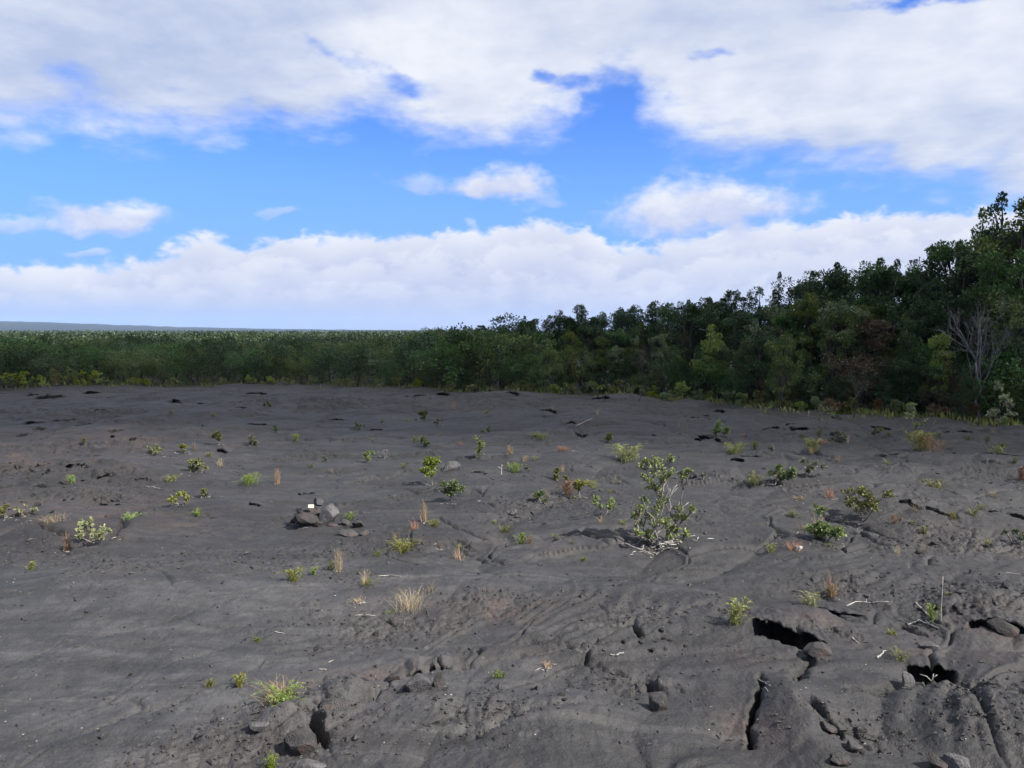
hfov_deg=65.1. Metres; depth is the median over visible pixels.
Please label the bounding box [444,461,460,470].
lava rock
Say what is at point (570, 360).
broadleaf tree
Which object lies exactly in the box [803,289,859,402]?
broadleaf tree
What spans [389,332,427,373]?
broadleaf tree
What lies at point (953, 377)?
broadleaf tree
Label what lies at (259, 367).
broadleaf tree
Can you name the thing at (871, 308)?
broadleaf tree
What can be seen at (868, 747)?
loose stone
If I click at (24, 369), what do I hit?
broadleaf tree
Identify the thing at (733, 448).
fern
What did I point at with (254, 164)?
sky
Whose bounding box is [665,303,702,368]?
broadleaf tree
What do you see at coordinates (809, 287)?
broadleaf tree
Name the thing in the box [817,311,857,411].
broadleaf tree
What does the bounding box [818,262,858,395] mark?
broadleaf tree
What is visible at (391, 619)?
loose stone
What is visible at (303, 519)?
lava rock
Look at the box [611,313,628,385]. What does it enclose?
broadleaf tree
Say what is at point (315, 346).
broadleaf tree
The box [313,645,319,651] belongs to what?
loose stone
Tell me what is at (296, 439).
fern
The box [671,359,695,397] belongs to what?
broadleaf tree
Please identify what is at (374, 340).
broadleaf tree
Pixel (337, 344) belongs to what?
broadleaf tree
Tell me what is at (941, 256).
broadleaf tree
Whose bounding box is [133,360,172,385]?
broadleaf tree
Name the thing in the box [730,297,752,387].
broadleaf tree
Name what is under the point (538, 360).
broadleaf tree
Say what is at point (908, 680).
lava rock
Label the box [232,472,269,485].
fern
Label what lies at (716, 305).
broadleaf tree
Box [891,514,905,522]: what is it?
withered fern
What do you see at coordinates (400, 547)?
fern
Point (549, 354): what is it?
broadleaf tree
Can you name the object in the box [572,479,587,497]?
shrub
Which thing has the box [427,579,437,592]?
grass wisp
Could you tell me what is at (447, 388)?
edge shrub
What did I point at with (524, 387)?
edge shrub
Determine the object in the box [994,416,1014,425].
edge shrub
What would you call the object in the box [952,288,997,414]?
broadleaf tree
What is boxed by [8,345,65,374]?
broadleaf tree
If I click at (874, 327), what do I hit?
broadleaf tree
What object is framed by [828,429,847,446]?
shrub
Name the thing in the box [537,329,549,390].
broadleaf tree
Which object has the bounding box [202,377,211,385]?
edge shrub
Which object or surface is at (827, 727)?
lava rock
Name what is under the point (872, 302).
broadleaf tree
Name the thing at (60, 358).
broadleaf tree
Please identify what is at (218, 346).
broadleaf tree
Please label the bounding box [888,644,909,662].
fern
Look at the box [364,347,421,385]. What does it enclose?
broadleaf tree
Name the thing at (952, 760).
lava rock
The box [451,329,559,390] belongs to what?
broadleaf tree
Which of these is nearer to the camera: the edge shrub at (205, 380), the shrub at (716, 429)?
the shrub at (716, 429)
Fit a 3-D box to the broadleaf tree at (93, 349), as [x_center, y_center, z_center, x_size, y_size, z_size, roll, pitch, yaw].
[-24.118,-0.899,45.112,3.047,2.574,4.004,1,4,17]
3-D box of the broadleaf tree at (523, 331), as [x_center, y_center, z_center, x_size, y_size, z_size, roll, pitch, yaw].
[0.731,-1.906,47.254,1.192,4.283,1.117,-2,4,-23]
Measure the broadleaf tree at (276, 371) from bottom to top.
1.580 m
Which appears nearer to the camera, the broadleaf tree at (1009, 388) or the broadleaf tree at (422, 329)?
the broadleaf tree at (1009, 388)
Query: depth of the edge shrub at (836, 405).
29.04 m
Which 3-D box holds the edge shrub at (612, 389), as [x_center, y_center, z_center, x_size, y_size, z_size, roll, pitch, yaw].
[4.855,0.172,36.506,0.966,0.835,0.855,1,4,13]
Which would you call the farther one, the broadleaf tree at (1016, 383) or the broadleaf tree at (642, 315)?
the broadleaf tree at (642, 315)
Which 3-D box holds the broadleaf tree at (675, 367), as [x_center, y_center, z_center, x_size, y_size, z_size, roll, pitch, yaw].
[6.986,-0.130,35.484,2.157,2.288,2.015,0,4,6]
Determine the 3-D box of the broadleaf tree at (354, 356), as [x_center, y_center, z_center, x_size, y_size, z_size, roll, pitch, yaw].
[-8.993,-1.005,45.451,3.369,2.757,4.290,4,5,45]
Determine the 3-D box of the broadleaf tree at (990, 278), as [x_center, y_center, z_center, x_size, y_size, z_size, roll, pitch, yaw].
[17.617,-1.700,29.351,1.769,6.344,2.751,-3,5,-38]
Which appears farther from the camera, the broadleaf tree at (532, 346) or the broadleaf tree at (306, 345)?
the broadleaf tree at (306, 345)
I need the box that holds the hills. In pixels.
[0,321,480,331]
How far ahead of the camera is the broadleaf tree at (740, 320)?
34.29 m
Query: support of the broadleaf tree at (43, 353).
on the ground at (44, 430)
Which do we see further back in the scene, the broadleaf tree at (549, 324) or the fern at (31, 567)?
the broadleaf tree at (549, 324)
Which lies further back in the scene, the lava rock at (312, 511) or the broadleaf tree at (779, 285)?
the broadleaf tree at (779, 285)
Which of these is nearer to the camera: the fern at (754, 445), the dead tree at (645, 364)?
the fern at (754, 445)
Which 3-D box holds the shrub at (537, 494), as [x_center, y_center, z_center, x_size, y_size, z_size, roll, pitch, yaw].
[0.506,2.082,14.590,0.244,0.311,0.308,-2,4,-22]
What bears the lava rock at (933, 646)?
on the ground at (44, 430)
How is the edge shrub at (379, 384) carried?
on the ground at (44, 430)
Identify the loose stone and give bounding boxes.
[59,478,70,484]
[100,500,107,504]
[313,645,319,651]
[389,616,394,623]
[864,745,871,750]
[930,540,937,544]
[934,602,943,607]
[957,607,963,614]
[972,596,980,602]
[972,602,982,607]
[1000,583,1008,588]
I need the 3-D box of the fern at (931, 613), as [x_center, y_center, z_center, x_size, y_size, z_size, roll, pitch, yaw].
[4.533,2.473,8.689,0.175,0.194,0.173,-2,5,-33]
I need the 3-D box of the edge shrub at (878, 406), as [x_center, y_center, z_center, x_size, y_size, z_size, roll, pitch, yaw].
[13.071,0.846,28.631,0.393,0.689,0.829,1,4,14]
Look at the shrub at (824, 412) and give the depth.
24.20 m
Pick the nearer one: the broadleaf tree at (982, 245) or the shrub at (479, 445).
the shrub at (479, 445)
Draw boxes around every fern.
[26,560,36,569]
[66,475,75,482]
[121,511,144,520]
[164,475,182,482]
[186,507,203,516]
[204,678,217,687]
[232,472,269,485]
[232,672,246,687]
[247,680,307,706]
[260,751,278,767]
[275,566,308,581]
[290,433,299,441]
[307,566,319,574]
[325,560,335,569]
[341,511,357,519]
[359,578,378,586]
[383,535,423,552]
[428,519,438,525]
[492,669,508,678]
[499,525,511,531]
[503,462,523,473]
[510,532,530,543]
[531,430,546,439]
[557,479,574,495]
[585,479,599,487]
[607,443,646,461]
[722,441,752,454]
[724,597,756,625]
[746,470,765,486]
[750,441,760,448]
[761,543,777,552]
[787,510,801,516]
[794,590,820,606]
[802,437,823,451]
[825,584,840,596]
[887,627,897,635]
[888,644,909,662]
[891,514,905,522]
[899,429,946,450]
[912,436,962,451]
[912,478,952,489]
[920,526,928,533]
[924,602,939,621]
[948,511,956,520]
[965,507,982,515]
[985,444,1007,452]
[1015,467,1023,480]
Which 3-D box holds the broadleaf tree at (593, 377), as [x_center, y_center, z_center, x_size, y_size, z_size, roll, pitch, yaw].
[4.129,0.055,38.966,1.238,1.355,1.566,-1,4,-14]
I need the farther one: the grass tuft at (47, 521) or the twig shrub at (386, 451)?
the twig shrub at (386, 451)
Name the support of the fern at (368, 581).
on the ground at (44, 430)
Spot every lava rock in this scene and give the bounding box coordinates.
[247,721,268,732]
[283,729,316,756]
[293,759,326,767]
[294,513,318,524]
[295,507,318,514]
[298,524,312,528]
[313,521,322,526]
[314,498,322,505]
[318,503,338,525]
[318,698,349,709]
[325,522,337,526]
[338,529,358,536]
[341,519,350,524]
[352,520,362,526]
[360,529,369,535]
[386,673,400,681]
[402,673,431,691]
[432,672,444,686]
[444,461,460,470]
[648,691,668,710]
[802,642,832,657]
[820,721,836,732]
[830,751,851,765]
[846,738,863,752]
[902,671,914,687]
[919,641,939,651]
[926,752,947,767]
[941,753,969,767]
[986,618,1019,637]
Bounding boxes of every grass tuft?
[28,512,71,523]
[60,532,73,551]
[251,674,309,704]
[274,468,280,483]
[334,547,343,570]
[393,585,431,611]
[418,501,427,521]
[784,539,810,551]
[787,493,806,500]
[822,486,836,497]
[823,569,841,596]
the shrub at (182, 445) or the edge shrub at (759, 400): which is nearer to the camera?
the shrub at (182, 445)
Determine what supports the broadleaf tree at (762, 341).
on the ground at (44, 430)
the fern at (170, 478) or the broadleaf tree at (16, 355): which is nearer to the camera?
the fern at (170, 478)
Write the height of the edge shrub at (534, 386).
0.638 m
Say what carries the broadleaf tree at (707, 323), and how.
on the ground at (44, 430)
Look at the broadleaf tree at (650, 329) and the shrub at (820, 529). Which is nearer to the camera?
the shrub at (820, 529)
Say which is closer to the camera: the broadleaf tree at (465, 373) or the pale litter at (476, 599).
the pale litter at (476, 599)
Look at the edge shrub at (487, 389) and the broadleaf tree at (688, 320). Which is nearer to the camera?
the broadleaf tree at (688, 320)
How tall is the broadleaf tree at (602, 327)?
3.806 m
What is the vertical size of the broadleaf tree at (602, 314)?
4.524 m
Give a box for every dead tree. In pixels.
[633,339,652,399]
[843,366,877,417]
[932,294,1022,420]
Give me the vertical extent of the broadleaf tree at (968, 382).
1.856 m
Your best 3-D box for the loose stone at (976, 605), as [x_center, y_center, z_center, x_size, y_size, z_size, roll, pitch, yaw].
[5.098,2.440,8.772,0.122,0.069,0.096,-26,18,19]
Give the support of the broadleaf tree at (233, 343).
on the ground at (44, 430)
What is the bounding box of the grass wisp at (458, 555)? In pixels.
[453,544,468,559]
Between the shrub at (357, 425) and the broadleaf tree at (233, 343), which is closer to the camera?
the shrub at (357, 425)
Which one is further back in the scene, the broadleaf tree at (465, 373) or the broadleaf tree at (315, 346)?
the broadleaf tree at (315, 346)
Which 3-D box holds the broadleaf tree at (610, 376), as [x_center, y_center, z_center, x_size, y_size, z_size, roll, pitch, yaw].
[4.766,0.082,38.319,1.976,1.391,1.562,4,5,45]
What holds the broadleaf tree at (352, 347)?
on the ground at (44, 430)
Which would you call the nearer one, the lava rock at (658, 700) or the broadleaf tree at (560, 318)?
the lava rock at (658, 700)
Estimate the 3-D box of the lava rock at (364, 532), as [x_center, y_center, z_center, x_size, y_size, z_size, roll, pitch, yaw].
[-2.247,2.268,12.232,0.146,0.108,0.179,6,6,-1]
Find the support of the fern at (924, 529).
on the ground at (44, 430)
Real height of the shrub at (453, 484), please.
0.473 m
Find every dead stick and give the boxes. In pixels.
[625,543,653,555]
[846,598,888,605]
[939,577,942,622]
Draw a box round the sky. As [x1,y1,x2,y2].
[0,0,1023,330]
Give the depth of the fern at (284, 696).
6.55 m
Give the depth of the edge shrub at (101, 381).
43.76 m
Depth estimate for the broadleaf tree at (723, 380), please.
33.18 m
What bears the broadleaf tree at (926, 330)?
on the ground at (44, 430)
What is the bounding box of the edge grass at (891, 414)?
[2,379,1022,430]
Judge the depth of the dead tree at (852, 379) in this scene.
26.61 m
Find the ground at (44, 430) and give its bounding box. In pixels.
[0,332,1023,767]
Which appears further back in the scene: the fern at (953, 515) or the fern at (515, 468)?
the fern at (515, 468)
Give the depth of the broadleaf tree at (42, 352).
44.60 m
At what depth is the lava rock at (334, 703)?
6.54 m
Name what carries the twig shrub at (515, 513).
on the ground at (44, 430)
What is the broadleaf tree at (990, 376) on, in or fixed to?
on the ground at (44, 430)
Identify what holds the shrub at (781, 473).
on the ground at (44, 430)
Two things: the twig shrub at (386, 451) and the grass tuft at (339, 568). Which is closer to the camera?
the grass tuft at (339, 568)
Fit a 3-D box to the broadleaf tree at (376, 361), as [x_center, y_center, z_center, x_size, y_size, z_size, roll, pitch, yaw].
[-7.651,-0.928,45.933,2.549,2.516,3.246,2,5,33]
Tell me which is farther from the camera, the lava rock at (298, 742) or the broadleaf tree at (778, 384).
the broadleaf tree at (778, 384)
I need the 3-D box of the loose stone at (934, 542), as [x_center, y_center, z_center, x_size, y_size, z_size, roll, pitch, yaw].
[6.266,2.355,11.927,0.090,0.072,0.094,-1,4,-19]
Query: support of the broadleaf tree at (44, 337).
on the ground at (44, 430)
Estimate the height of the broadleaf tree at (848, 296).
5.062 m
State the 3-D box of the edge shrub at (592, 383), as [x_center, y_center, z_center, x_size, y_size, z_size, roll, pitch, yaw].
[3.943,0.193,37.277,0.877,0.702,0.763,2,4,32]
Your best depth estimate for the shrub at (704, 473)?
16.52 m
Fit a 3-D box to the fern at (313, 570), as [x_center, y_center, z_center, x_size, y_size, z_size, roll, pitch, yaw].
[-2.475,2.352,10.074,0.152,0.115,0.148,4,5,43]
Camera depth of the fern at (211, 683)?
6.93 m
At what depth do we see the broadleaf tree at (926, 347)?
29.02 m
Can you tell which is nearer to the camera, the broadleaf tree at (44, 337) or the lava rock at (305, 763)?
the lava rock at (305, 763)
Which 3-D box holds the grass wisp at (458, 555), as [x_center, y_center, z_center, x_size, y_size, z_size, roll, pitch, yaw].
[-0.726,2.312,11.008,0.225,0.208,0.220,2,4,22]
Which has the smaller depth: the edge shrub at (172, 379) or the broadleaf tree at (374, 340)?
the edge shrub at (172, 379)
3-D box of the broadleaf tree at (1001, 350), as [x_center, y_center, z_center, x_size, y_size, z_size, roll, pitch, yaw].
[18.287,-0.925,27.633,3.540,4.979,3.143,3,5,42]
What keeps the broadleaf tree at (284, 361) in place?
on the ground at (44, 430)
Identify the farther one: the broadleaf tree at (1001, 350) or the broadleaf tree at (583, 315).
the broadleaf tree at (583, 315)
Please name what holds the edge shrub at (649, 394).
on the ground at (44, 430)
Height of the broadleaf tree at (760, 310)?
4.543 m
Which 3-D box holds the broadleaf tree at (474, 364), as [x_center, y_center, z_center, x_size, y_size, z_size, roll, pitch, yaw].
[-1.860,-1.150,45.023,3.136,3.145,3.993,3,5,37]
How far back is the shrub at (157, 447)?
20.44 m
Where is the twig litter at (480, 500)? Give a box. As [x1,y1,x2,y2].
[4,406,1009,697]
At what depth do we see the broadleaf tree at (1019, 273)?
28.22 m
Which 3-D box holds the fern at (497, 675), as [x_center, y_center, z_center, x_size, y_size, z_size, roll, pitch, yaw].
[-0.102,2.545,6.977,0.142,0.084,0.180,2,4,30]
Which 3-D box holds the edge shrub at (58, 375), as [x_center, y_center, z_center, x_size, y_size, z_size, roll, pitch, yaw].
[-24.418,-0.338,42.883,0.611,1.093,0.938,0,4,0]
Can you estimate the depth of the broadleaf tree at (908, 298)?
34.77 m
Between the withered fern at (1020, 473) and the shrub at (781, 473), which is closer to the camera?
the shrub at (781, 473)
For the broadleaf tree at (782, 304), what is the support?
on the ground at (44, 430)
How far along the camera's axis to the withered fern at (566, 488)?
15.18 m
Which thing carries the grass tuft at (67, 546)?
on the ground at (44, 430)
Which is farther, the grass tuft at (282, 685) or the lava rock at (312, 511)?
the lava rock at (312, 511)
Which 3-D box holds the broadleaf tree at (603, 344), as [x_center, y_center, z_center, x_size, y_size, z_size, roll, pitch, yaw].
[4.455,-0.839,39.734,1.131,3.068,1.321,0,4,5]
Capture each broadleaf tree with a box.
[0,336,37,387]
[0,338,58,387]
[0,339,35,387]
[0,342,27,382]
[8,341,67,384]
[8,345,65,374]
[8,358,41,386]
[17,348,85,384]
[20,356,86,384]
[34,334,68,367]
[40,354,107,385]
[44,356,78,384]
[52,346,113,384]
[55,343,118,380]
[64,337,120,378]
[67,345,123,383]
[73,348,136,385]
[86,337,147,377]
[89,336,127,346]
[100,339,163,367]
[105,345,145,379]
[106,335,163,347]
[106,357,144,384]
[107,343,168,379]
[107,350,143,383]
[115,348,165,384]
[125,342,215,384]
[131,347,181,385]
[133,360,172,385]
[137,343,202,381]
[146,343,194,379]
[170,341,217,379]
[178,338,251,380]
[199,336,244,368]
[207,342,241,379]
[214,363,241,384]
[222,349,286,382]
[222,352,271,383]
[235,342,265,378]
[236,342,277,379]
[236,343,293,382]
[240,350,282,381]
[252,361,292,382]
[253,340,300,375]
[254,344,298,378]
[268,353,300,379]
[278,338,315,373]
[279,338,321,378]
[279,339,329,375]
[285,357,318,383]
[289,351,323,381]
[294,349,332,377]
[295,341,347,376]
[301,347,346,384]
[319,342,385,386]
[320,343,376,385]
[331,347,355,379]
[332,340,370,373]
[339,338,397,383]
[350,346,399,386]
[357,339,407,375]
[360,331,464,386]
[364,336,393,369]
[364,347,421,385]
[366,347,408,378]
[375,344,418,379]
[388,339,435,386]
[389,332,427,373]
[397,346,466,389]
[402,326,475,383]
[409,351,453,387]
[413,358,456,387]
[421,327,484,340]
[424,331,481,388]
[430,341,470,382]
[435,322,530,390]
[435,334,504,384]
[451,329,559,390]
[452,339,501,388]
[452,351,480,385]
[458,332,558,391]
[468,312,554,384]
[481,326,534,375]
[492,349,529,388]
[494,352,549,390]
[504,355,523,389]
[514,321,534,377]
[517,315,532,382]
[519,336,534,384]
[523,338,545,390]
[527,319,542,380]
[529,338,563,392]
[534,315,563,382]
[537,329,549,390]
[541,365,571,394]
[546,348,571,392]
[549,309,583,383]
[550,315,574,383]
[552,345,623,394]
[556,327,577,381]
[556,369,587,393]
[559,330,581,394]
[564,304,588,383]
[571,325,606,391]
[575,315,609,383]
[577,352,601,393]
[584,312,617,383]
[586,371,607,393]
[591,336,610,394]
[592,322,612,392]
[594,307,637,382]
[595,372,633,393]
[596,350,645,393]
[606,328,634,391]
[606,345,623,393]
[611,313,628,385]
[613,309,654,386]
[614,304,649,384]
[618,322,650,392]
[626,335,646,394]
[637,321,666,390]
[641,300,666,384]
[645,305,673,387]
[645,355,692,399]
[647,334,671,394]
[651,303,679,393]
[663,318,692,395]
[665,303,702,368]
[666,345,686,399]
[668,369,699,398]
[669,311,705,397]
[670,299,700,353]
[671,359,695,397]
[671,369,703,399]
[681,296,731,392]
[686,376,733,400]
[689,324,738,402]
[690,349,742,403]
[691,340,710,397]
[693,310,726,393]
[700,318,735,400]
[701,301,725,355]
[710,343,733,401]
[718,289,747,387]
[718,290,759,392]
[720,375,754,404]
[723,310,763,402]
[727,318,764,401]
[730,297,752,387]
[734,286,786,378]
[734,357,777,404]
[735,329,795,405]
[735,340,757,404]
[741,304,769,401]
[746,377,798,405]
[757,304,790,400]
[758,289,783,389]
[761,372,803,404]
[762,271,784,388]
[763,334,804,407]
[764,284,805,364]
[766,321,800,397]
[769,287,795,386]
[770,311,810,404]
[782,269,852,398]
[784,292,824,406]
[787,383,818,409]
[788,362,848,410]
[790,280,826,365]
[790,333,814,401]
[795,361,822,410]
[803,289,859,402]
[813,274,852,385]
[816,299,862,410]
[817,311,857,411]
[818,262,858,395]
[820,290,879,405]
[821,377,857,411]
[823,349,899,413]
[831,328,861,409]
[834,372,890,412]
[839,275,912,391]
[847,257,903,396]
[847,310,884,403]
[848,273,882,353]
[848,304,891,408]
[852,371,922,414]
[853,316,897,409]
[861,355,953,413]
[871,349,930,411]
[872,258,902,366]
[873,301,909,401]
[875,314,918,410]
[878,310,915,408]
[879,339,970,414]
[883,312,923,413]
[884,372,935,413]
[885,264,935,364]
[896,269,938,399]
[898,297,932,412]
[901,256,945,349]
[907,279,955,395]
[907,310,957,409]
[913,261,950,402]
[913,359,992,415]
[920,293,983,410]
[924,239,968,364]
[928,332,954,416]
[929,248,983,386]
[934,340,970,411]
[941,359,1023,419]
[947,228,1011,392]
[948,250,1016,416]
[948,367,980,420]
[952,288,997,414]
[952,384,1009,422]
[956,196,1023,362]
[962,339,1023,423]
[965,206,997,407]
[971,288,1023,417]
[975,191,1020,411]
[979,226,1021,261]
[980,264,1023,411]
[983,313,1023,423]
[988,249,1023,420]
[989,370,1023,418]
[990,253,1023,390]
[1004,317,1023,423]
[1008,370,1023,408]
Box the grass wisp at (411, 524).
[408,519,418,529]
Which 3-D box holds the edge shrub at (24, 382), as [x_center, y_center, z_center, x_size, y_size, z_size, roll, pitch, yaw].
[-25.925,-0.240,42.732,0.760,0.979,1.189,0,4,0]
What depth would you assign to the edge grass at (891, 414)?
30.48 m
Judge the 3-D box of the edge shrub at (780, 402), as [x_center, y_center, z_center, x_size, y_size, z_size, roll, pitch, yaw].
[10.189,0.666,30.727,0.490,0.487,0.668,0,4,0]
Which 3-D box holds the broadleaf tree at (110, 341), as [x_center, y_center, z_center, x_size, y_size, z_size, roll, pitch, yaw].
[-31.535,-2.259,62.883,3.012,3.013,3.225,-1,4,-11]
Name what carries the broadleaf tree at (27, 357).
on the ground at (44, 430)
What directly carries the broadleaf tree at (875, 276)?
on the ground at (44, 430)
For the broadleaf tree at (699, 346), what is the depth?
35.18 m
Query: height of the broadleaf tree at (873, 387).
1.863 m
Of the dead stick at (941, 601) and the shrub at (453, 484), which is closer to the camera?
the dead stick at (941, 601)
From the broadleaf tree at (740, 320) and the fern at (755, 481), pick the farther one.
the broadleaf tree at (740, 320)
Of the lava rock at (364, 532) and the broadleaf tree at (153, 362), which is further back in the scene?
the broadleaf tree at (153, 362)
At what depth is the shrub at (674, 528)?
11.66 m
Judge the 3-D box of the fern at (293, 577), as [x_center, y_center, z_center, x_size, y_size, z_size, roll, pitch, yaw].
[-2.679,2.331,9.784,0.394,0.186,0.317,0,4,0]
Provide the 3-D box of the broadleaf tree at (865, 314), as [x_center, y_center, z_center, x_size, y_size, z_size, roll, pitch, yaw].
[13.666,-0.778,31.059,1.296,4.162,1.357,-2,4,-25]
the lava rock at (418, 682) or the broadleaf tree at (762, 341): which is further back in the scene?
the broadleaf tree at (762, 341)
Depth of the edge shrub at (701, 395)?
33.22 m
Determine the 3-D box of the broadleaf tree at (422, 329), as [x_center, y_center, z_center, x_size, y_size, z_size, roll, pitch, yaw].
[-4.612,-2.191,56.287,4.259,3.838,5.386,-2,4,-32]
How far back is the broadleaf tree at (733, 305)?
39.31 m
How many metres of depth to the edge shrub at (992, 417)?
26.27 m
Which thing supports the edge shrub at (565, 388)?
on the ground at (44, 430)
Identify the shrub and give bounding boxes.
[0,372,16,386]
[0,503,10,516]
[12,374,26,387]
[13,504,37,516]
[18,371,34,387]
[35,375,45,386]
[49,368,61,385]
[61,367,78,382]
[73,370,95,385]
[74,516,111,545]
[87,369,102,383]
[98,377,112,384]
[126,377,140,384]
[138,378,150,385]
[146,443,163,454]
[163,377,180,386]
[166,491,190,506]
[177,443,188,452]
[186,457,208,472]
[200,488,208,496]
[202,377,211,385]
[211,431,221,443]
[215,378,228,384]
[244,374,256,382]
[248,434,258,444]
[266,376,275,383]
[332,377,342,384]
[340,377,354,385]
[353,422,365,430]
[363,450,375,462]
[372,379,384,386]
[378,449,389,458]
[391,377,402,385]
[413,379,421,386]
[417,410,428,420]
[419,455,441,485]
[420,435,431,446]
[433,418,442,425]
[438,478,465,500]
[444,382,455,391]
[466,384,477,391]
[473,435,485,458]
[480,386,497,391]
[507,508,517,514]
[516,383,530,389]
[531,382,542,391]
[532,489,547,502]
[549,384,561,392]
[552,467,568,479]
[560,383,577,394]
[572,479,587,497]
[586,381,605,394]
[592,495,615,515]
[604,432,612,442]
[607,379,628,393]
[627,384,644,393]
[630,453,696,545]
[646,385,659,398]
[660,390,677,399]
[673,380,690,395]
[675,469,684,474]
[690,389,707,399]
[700,471,706,480]
[712,419,730,436]
[719,390,736,403]
[736,392,747,403]
[751,390,768,405]
[766,463,798,484]
[767,444,774,452]
[770,395,785,406]
[794,401,807,410]
[800,458,827,476]
[804,503,846,541]
[809,403,835,427]
[810,396,824,409]
[823,397,842,413]
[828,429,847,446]
[840,396,858,411]
[840,485,893,520]
[871,427,883,436]
[872,399,883,412]
[880,399,900,412]
[902,402,918,417]
[904,403,927,430]
[925,403,946,416]
[932,406,957,418]
[965,402,980,415]
[985,381,1017,431]
[988,407,997,420]
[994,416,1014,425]
[1002,527,1023,543]
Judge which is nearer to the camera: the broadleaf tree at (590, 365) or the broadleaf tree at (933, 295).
the broadleaf tree at (933, 295)
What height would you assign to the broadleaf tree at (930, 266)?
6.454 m
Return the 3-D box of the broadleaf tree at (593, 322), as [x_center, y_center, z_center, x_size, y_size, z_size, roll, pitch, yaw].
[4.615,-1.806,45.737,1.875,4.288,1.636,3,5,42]
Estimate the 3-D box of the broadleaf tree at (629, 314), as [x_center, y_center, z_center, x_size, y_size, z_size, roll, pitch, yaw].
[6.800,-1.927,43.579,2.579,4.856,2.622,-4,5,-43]
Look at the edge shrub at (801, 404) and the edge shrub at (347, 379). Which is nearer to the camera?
the edge shrub at (801, 404)
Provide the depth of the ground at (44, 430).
9.65 m
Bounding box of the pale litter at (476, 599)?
[4,443,968,754]
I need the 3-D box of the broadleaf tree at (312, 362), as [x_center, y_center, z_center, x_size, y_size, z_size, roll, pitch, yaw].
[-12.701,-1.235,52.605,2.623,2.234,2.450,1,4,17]
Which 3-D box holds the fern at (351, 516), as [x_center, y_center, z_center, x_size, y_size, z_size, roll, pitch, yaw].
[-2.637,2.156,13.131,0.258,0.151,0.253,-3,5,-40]
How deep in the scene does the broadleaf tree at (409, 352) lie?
44.58 m
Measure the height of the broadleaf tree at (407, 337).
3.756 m
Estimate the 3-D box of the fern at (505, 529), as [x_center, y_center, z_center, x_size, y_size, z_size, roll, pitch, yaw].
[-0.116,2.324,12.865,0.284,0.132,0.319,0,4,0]
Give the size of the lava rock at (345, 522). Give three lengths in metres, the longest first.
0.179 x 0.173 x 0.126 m
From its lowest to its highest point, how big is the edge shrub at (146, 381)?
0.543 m
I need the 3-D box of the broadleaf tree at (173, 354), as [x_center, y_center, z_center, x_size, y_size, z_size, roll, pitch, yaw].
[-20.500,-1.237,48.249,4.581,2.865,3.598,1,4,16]
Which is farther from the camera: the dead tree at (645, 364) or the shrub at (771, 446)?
the dead tree at (645, 364)
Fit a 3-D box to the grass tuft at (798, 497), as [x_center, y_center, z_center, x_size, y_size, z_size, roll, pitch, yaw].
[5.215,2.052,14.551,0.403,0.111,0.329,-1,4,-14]
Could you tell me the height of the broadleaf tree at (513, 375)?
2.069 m
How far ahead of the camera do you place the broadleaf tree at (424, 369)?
44.36 m
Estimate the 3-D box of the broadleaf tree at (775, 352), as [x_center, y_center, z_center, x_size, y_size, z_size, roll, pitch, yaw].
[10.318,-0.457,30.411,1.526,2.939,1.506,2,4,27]
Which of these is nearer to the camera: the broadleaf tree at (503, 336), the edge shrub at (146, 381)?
the edge shrub at (146, 381)
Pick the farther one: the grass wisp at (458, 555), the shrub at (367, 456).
the shrub at (367, 456)
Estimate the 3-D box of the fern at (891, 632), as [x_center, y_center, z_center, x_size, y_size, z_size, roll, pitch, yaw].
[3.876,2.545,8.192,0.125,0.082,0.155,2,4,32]
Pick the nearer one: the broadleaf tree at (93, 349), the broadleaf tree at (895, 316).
the broadleaf tree at (895, 316)
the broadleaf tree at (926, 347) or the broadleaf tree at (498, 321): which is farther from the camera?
the broadleaf tree at (498, 321)
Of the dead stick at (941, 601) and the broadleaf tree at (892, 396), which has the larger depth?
the broadleaf tree at (892, 396)
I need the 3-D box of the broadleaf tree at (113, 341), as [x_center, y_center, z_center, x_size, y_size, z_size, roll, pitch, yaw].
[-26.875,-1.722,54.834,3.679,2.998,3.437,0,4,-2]
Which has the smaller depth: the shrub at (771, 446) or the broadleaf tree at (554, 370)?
the shrub at (771, 446)
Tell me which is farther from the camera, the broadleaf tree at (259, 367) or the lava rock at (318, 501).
the broadleaf tree at (259, 367)
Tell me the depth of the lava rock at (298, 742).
5.84 m
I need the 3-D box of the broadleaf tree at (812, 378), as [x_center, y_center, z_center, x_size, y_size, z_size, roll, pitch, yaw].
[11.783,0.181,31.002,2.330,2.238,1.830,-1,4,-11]
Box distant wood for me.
[0,329,962,368]
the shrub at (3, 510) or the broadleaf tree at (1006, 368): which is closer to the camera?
the shrub at (3, 510)
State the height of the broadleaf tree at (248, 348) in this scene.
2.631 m
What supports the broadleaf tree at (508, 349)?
on the ground at (44, 430)
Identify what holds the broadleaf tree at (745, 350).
on the ground at (44, 430)
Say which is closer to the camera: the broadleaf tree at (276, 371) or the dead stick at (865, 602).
the dead stick at (865, 602)
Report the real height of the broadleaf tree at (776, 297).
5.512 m
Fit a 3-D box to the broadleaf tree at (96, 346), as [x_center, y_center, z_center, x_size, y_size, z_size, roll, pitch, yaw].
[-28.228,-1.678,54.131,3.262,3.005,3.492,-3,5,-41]
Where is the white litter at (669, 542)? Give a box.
[621,531,713,557]
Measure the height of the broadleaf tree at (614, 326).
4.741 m
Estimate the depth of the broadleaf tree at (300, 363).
49.95 m

